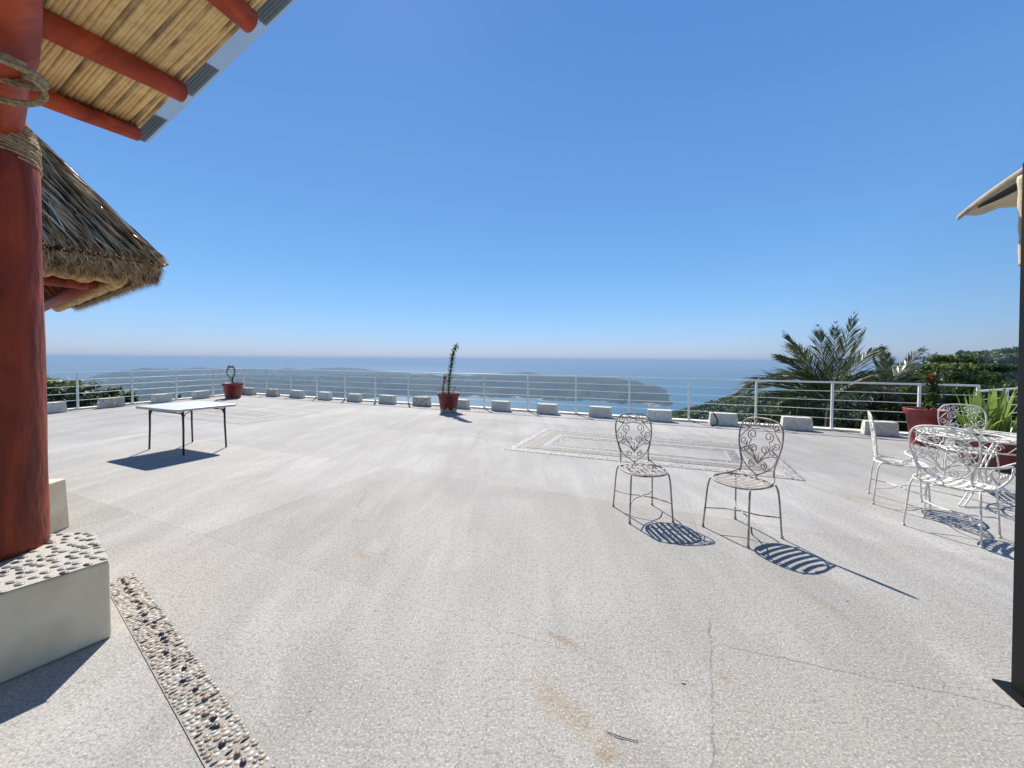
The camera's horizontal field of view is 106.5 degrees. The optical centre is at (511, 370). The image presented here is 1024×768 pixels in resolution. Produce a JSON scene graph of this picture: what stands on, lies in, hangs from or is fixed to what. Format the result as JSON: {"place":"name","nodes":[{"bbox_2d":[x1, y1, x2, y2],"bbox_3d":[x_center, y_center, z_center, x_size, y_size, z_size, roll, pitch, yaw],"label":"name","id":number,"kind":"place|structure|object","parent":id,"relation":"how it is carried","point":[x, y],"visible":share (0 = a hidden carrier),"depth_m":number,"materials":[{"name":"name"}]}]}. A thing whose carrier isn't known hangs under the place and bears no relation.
{"place":"outdoors","nodes":[
{"label":"outdoors","id":0,"kind":"place"},
{"bbox_2d":[46,364,899,415],"bbox_3d":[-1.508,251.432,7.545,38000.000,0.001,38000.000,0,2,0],"label":"sea","id":1,"kind":"structure","parent":0,"point":[696,390],"depth_m":7307.75,"materials":[{"name":"liquid"}]},
{"bbox_2d":[0,395,1023,767],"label":"terrace floor","id":2,"kind":"structure","parent":0,"point":[374,585],"depth_m":2.49,"materials":[{"name":"concrete"}]},
{"bbox_2d":[47,401,67,413],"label":"masonry block","id":3,"kind":"structure","parent":2,"relation":"on","point":[56,407],"depth_m":10.58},
{"bbox_2d":[36,135,169,533],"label":"palapa","id":4,"kind":"structure","parent":2,"relation":"on","point":[95,249],"depth_m":3.58,"materials":[{"name":"thatch"},{"name":"painted wood"}]},
{"bbox_2d":[97,397,125,407],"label":"masonry block","id":5,"kind":"structure","parent":2,"relation":"on","point":[110,402],"depth_m":11.76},
{"bbox_2d":[0,0,296,683],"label":"pavilion","id":6,"kind":"structure","parent":2,"relation":"on","point":[145,71],"depth_m":2.12,"materials":[{"name":"wood"},{"name":"plastic"},{"name":"painted wood"}]},
{"bbox_2d":[150,393,172,402],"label":"masonry block","id":7,"kind":"structure","parent":2,"relation":"on","point":[159,398],"depth_m":13.13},
{"bbox_2d":[136,401,235,454],"bbox_3d":[-5.535,0.947,6.529,1.140,0.742,0.926,1,2,23],"label":"folding table","id":8,"kind":"object","parent":2,"relation":"on","point":[189,406],"visible":1,"depth_m":6.42,"materials":[{"name":"plastic"}]},
{"bbox_2d":[110,572,278,767],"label":"pebble path","id":9,"kind":"structure","parent":2,"relation":"on","point":[218,731],"depth_m":1.79,"materials":[{"name":"beige stone"}]},
{"bbox_2d":[192,391,210,398],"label":"masonry block","id":10,"kind":"structure","parent":2,"relation":"on","point":[200,394],"depth_m":14.44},
{"bbox_2d":[221,382,243,398],"bbox_3d":[-10.780,0.753,14.771,0.704,0.580,0.704,0,2,0],"label":"plant pot","id":11,"kind":"object","parent":2,"relation":"on","point":[232,390],"visible":0.99,"depth_m":14.55,"materials":[{"name":"red ceramic"}]},
{"bbox_2d":[225,366,236,382],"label":"looped plant","id":12,"kind":"object","parent":11,"relation":"in","point":[231,378],"visible":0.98,"depth_m":14.74,"materials":[{"name":"green plant"}]},
{"bbox_2d":[145,405,320,423],"bbox_3d":[-7.775,1.177,10.774,4.142,0.001,2.288,1,2,23],"label":"floor inlay","id":13,"kind":"object","parent":2,"relation":"on","point":[281,413],"visible":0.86,"depth_m":10.59,"materials":[{"name":"grey stone"}]},
{"bbox_2d":[242,388,256,394],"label":"masonry block","id":14,"kind":"structure","parent":2,"relation":"on","point":[248,391],"depth_m":15.97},
{"bbox_2d":[266,389,280,396],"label":"masonry block","id":15,"kind":"structure","parent":2,"relation":"on","point":[273,392],"depth_m":15.39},
{"bbox_2d":[289,390,304,397],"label":"masonry block","id":16,"kind":"structure","parent":2,"relation":"on","point":[297,393],"depth_m":14.85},
{"bbox_2d":[318,392,332,399],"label":"masonry block","id":17,"kind":"structure","parent":2,"relation":"on","point":[325,396],"depth_m":14.26,"materials":[{"name":"white concrete"}]},
{"bbox_2d":[347,393,362,401],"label":"masonry block","id":18,"kind":"structure","parent":2,"relation":"on","point":[354,397],"depth_m":13.69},
{"bbox_2d":[378,395,396,403],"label":"masonry block","id":19,"kind":"structure","parent":2,"relation":"on","point":[387,399],"depth_m":13.12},
{"bbox_2d":[412,396,431,406],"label":"masonry block","id":20,"kind":"structure","parent":2,"relation":"on","point":[421,401],"depth_m":12.56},
{"bbox_2d":[437,392,459,412],"bbox_3d":[-1.863,0.923,11.217,0.663,0.560,0.663,0,2,0],"label":"plant pot","id":21,"kind":"object","parent":2,"relation":"on","point":[448,402],"visible":0.96,"depth_m":11.00,"materials":[{"name":"red ceramic"}]},
{"bbox_2d":[440,374,446,393],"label":"succulent plant","id":22,"kind":"object","parent":21,"relation":"in","point":[443,390],"visible":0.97,"depth_m":11.15,"materials":[{"name":"green plant"}]},
{"bbox_2d":[444,342,458,393],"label":"succulent plant","id":23,"kind":"object","parent":21,"relation":"in","point":[453,353],"visible":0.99,"depth_m":11.15,"materials":[{"name":"green plant"}]},
{"bbox_2d":[457,399,469,408],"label":"masonry block","id":24,"kind":"structure","parent":2,"relation":"on","point":[463,404],"depth_m":11.95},
{"bbox_2d":[491,400,510,411],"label":"masonry block","id":25,"kind":"structure","parent":2,"relation":"on","point":[496,405],"depth_m":11.43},
{"bbox_2d":[67,393,1012,435],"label":"kerb","id":26,"kind":"structure","parent":2,"relation":"on","point":[706,421],"depth_m":10.94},
{"bbox_2d":[47,368,1017,428],"bbox_3d":[1.336,0.647,11.280,30.682,1.055,10.704,0,2,0],"label":"railing","id":27,"kind":"object","parent":26,"relation":"on","point":[77,379],"visible":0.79,"depth_m":10.85,"materials":[{"name":"metal"}]},
{"bbox_2d":[536,403,557,414],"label":"masonry block","id":28,"kind":"structure","parent":2,"relation":"on","point":[543,408],"depth_m":10.86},
{"bbox_2d":[588,406,611,417],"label":"masonry block","id":29,"kind":"structure","parent":2,"relation":"on","point":[600,411],"depth_m":10.28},
{"bbox_2d":[607,731,636,740],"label":"twig","id":30,"kind":"object","parent":2,"relation":"on","point":[621,736],"visible":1,"depth_m":1.57,"materials":[{"name":"wood"}]},
{"bbox_2d":[612,413,673,523],"bbox_3d":[1.310,0.947,3.864,0.451,0.988,0.490,0,2,-6],"label":"garden chair","id":31,"kind":"object","parent":2,"relation":"on","point":[623,469],"visible":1,"depth_m":4.02,"materials":[{"name":"paint"}]},
{"bbox_2d":[505,428,805,480],"bbox_3d":[2.256,1.357,6.777,4.277,0.001,2.199,1,2,23],"label":"floor inlay","id":32,"kind":"object","parent":2,"relation":"on","point":[552,441],"visible":0.82,"depth_m":6.45,"materials":[{"name":"white stone"}]},
{"bbox_2d":[647,409,671,421],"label":"masonry block","id":33,"kind":"structure","parent":2,"relation":"on","point":[661,415],"depth_m":9.69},
{"bbox_2d":[708,412,737,425],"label":"masonry block","id":34,"kind":"structure","parent":2,"relation":"on","point":[727,419],"depth_m":9.14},
{"bbox_2d":[702,417,783,547],"bbox_3d":[2.092,0.944,3.450,0.499,1.027,0.460,0,2,-23],"label":"garden chair","id":35,"kind":"object","parent":2,"relation":"on","point":[750,488],"visible":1,"depth_m":3.46,"materials":[{"name":"paint"}]},
{"bbox_2d":[780,416,812,430],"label":"masonry block","id":36,"kind":"structure","parent":2,"relation":"on","point":[796,423],"depth_m":8.58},
{"bbox_2d":[860,420,899,436],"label":"masonry block","id":37,"kind":"structure","parent":2,"relation":"on","point":[886,428],"depth_m":8.00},
{"bbox_2d":[867,411,932,513],"bbox_3d":[4.227,0.954,4.199,0.490,0.988,0.451,2,2,38],"label":"garden chair","id":38,"kind":"object","parent":2,"relation":"on","point":[876,458],"visible":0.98,"depth_m":4.18,"materials":[{"name":"paint"}]},
{"bbox_2d":[902,407,954,447],"bbox_3d":[7.739,1.043,7.128,0.663,0.680,0.663,0,2,0],"label":"plant pot","id":39,"kind":"object","parent":2,"relation":"on","point":[915,416],"visible":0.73,"depth_m":6.98,"materials":[{"name":"red ceramic"}]},
{"bbox_2d":[914,370,948,410],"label":"flowering bush","id":40,"kind":"object","parent":39,"relation":"in","point":[931,378],"visible":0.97,"depth_m":7.08,"materials":[{"name":"green plant"}]},
{"bbox_2d":[902,425,1015,547],"bbox_3d":[4.002,0.974,3.481,0.489,0.988,0.658,0,2,-25],"label":"garden armchair","id":41,"kind":"object","parent":2,"relation":"on","point":[987,488],"visible":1,"depth_m":3.38,"materials":[{"name":"paint"}]},
{"bbox_2d":[915,427,1016,506],"bbox_3d":[5.244,1.080,4.283,1.018,0.739,1.018,0,2,0],"label":"garden table","id":42,"kind":"object","parent":2,"relation":"on","point":[1007,437],"visible":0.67,"depth_m":4.27,"materials":[{"name":"paint"}]},
{"bbox_2d":[932,404,1001,494],"bbox_3d":[5.693,0.935,4.794,0.473,1.008,0.514,2,2,38],"label":"garden chair","id":43,"kind":"object","parent":2,"relation":"on","point":[971,448],"visible":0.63,"depth_m":4.88,"materials":[{"name":"paint"}]},
{"bbox_2d":[954,434,1015,473],"bbox_3d":[7.258,1.209,5.669,1.020,0.430,1.020,0,2,0],"label":"plant pot","id":44,"kind":"object","parent":2,"relation":"on","point":[1004,460],"visible":0.15,"depth_m":5.43,"materials":[{"name":"red ceramic"}]},
{"bbox_2d":[953,388,1001,436],"bbox_3d":[6.952,0.635,5.727,0.443,0.793,0.470,-1,2,-41],"label":"strap leaf plant","id":45,"kind":"object","parent":44,"relation":"on","point":[977,400],"visible":0.62,"depth_m":5.68,"materials":[{"name":"green plant"}]},
{"bbox_2d":[962,398,1016,437],"bbox_3d":[7.465,0.719,5.838,0.691,0.627,0.785,-1,2,-31],"label":"strap leaf plant","id":46,"kind":"object","parent":44,"relation":"on","point":[1008,428],"visible":0.2,"depth_m":5.77,"materials":[{"name":"green plant"}]},
{"bbox_2d":[968,383,1017,439],"bbox_3d":[7.278,0.603,5.784,0.494,0.860,0.466,-1,2,-32],"label":"strap leaf plant","id":47,"kind":"object","parent":44,"relation":"on","point":[1002,415],"visible":0.63,"depth_m":5.67,"materials":[{"name":"green plant"}]},
{"bbox_2d":[956,162,1023,706],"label":"awning","id":48,"kind":"object","parent":2,"relation":"on","point":[1008,192],"visible":1,"depth_m":1.77,"materials":[{"name":"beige metal"}]},
{"bbox_2d":[26,0,1023,368],"label":"sky","id":49,"kind":"structure","parent":0,"point":[511,182],"materials":[{"name":"blue"}]},
{"bbox_2d":[48,351,1017,426],"bbox_3d":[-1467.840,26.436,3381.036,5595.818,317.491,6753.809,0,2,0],"label":"hills","id":50,"kind":"structure","parent":0,"point":[432,383],"depth_m":2620.08,"materials":[{"name":"blue"}]},
{"bbox_2d":[47,375,87,405],"bbox_3d":[-40.526,7.230,34.591,5.112,14.089,4.511,0,2,0],"label":"tree","id":51,"kind":"object","parent":50,"relation":"on","point":[63,382],"visible":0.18,"depth_m":33.65,"materials":[{"name":"green plant"}]},
{"bbox_2d":[47,380,110,407],"bbox_3d":[-34.220,7.566,29.942,4.151,13.771,4.159,0,2,-19],"label":"tree","id":52,"kind":"object","parent":50,"relation":"on","point":[67,397],"visible":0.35,"depth_m":29.54,"materials":[{"name":"green plant"}]},
{"bbox_2d":[68,385,128,407],"bbox_3d":[-32.445,7.802,30.067,4.460,13.314,3.911,-1,2,-26],"label":"tree","id":53,"kind":"object","parent":50,"relation":"on","point":[84,394],"visible":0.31,"depth_m":29.39,"materials":[{"name":"green plant"}]},
{"bbox_2d":[115,391,140,402],"bbox_3d":[-26.640,7.973,26.121,2.601,13.277,2.529,2,2,41],"label":"tree","id":54,"kind":"object","parent":50,"relation":"on","point":[128,398],"visible":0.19,"depth_m":26.00,"materials":[{"name":"green plant"}]},
{"bbox_2d":[746,401,777,423],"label":"shrub","id":55,"kind":"object","parent":50,"relation":"on","point":[750,408],"visible":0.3,"depth_m":13.94,"materials":[{"name":"green plant"}]},
{"bbox_2d":[767,390,837,426],"bbox_3d":[10.220,3.681,13.583,2.624,6.054,2.047,-1,2,-42],"label":"shrub","id":56,"kind":"object","parent":50,"relation":"on","point":[820,421],"visible":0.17,"depth_m":13.41,"materials":[{"name":"green plant"}]},
{"bbox_2d":[721,312,903,426],"bbox_3d":[8.986,1.842,11.425,5.240,7.260,2.477,0,2,-14],"label":"palm tree","id":57,"kind":"object","parent":50,"relation":"on","point":[828,372],"visible":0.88,"depth_m":11.12,"materials":[{"name":"green plant"}]},
{"bbox_2d":[672,347,1018,427],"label":"woodland","id":58,"kind":"object","parent":50,"relation":"on","point":[1005,354],"visible":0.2,"depth_m":275.32,"materials":[{"name":"green plant"}]},
{"bbox_2d":[817,378,905,431],"bbox_3d":[11.995,3.412,13.019,2.714,6.647,2.083,0,2,0],"label":"shrub","id":59,"kind":"object","parent":50,"relation":"on","point":[852,424],"visible":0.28,"depth_m":12.82,"materials":[{"name":"green plant"}]},
{"bbox_2d":[860,344,928,420],"bbox_3d":[12.082,2.395,12.294,3.489,6.533,1.324,0,2,-25],"label":"palm tree","id":60,"kind":"object","parent":50,"relation":"on","point":[889,363],"visible":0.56,"depth_m":12.09,"materials":[{"name":"green plant"}]},
{"bbox_2d":[864,386,942,431],"bbox_3d":[12.506,3.611,12.475,2.159,6.286,1.608,0,2,-17],"label":"shrub","id":61,"kind":"object","parent":50,"relation":"on","point":[911,399],"visible":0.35,"depth_m":12.10,"materials":[{"name":"green plant"}]},
{"bbox_2d":[901,381,998,433],"bbox_3d":[13.843,3.536,12.233,2.631,6.469,2.220,2,2,37],"label":"shrub","id":62,"kind":"object","parent":50,"relation":"on","point":[951,398],"visible":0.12,"depth_m":11.91,"materials":[{"name":"green plant"}]},
{"bbox_2d":[894,352,1006,422],"bbox_3d":[15.267,3.023,13.603,3.229,7.430,2.643,-1,2,-30],"label":"tree","id":63,"kind":"object","parent":50,"relation":"on","point":[971,378],"visible":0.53,"depth_m":13.02,"materials":[{"name":"green plant"}]},
{"bbox_2d":[944,380,1017,431],"bbox_3d":[14.490,3.528,11.434,2.224,6.540,1.896,1,2,27],"label":"shrub","id":64,"kind":"object","parent":50,"relation":"on","point":[1013,402],"visible":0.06,"depth_m":11.40,"materials":[{"name":"green plant"}]},
{"bbox_2d":[946,362,1017,402],"bbox_3d":[17.923,3.186,14.581,2.762,7.075,2.408,1,2,29],"label":"tree","id":65,"kind":"object","parent":50,"relation":"on","point":[999,368],"visible":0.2,"depth_m":14.11,"materials":[{"name":"green plant"}]}
]}

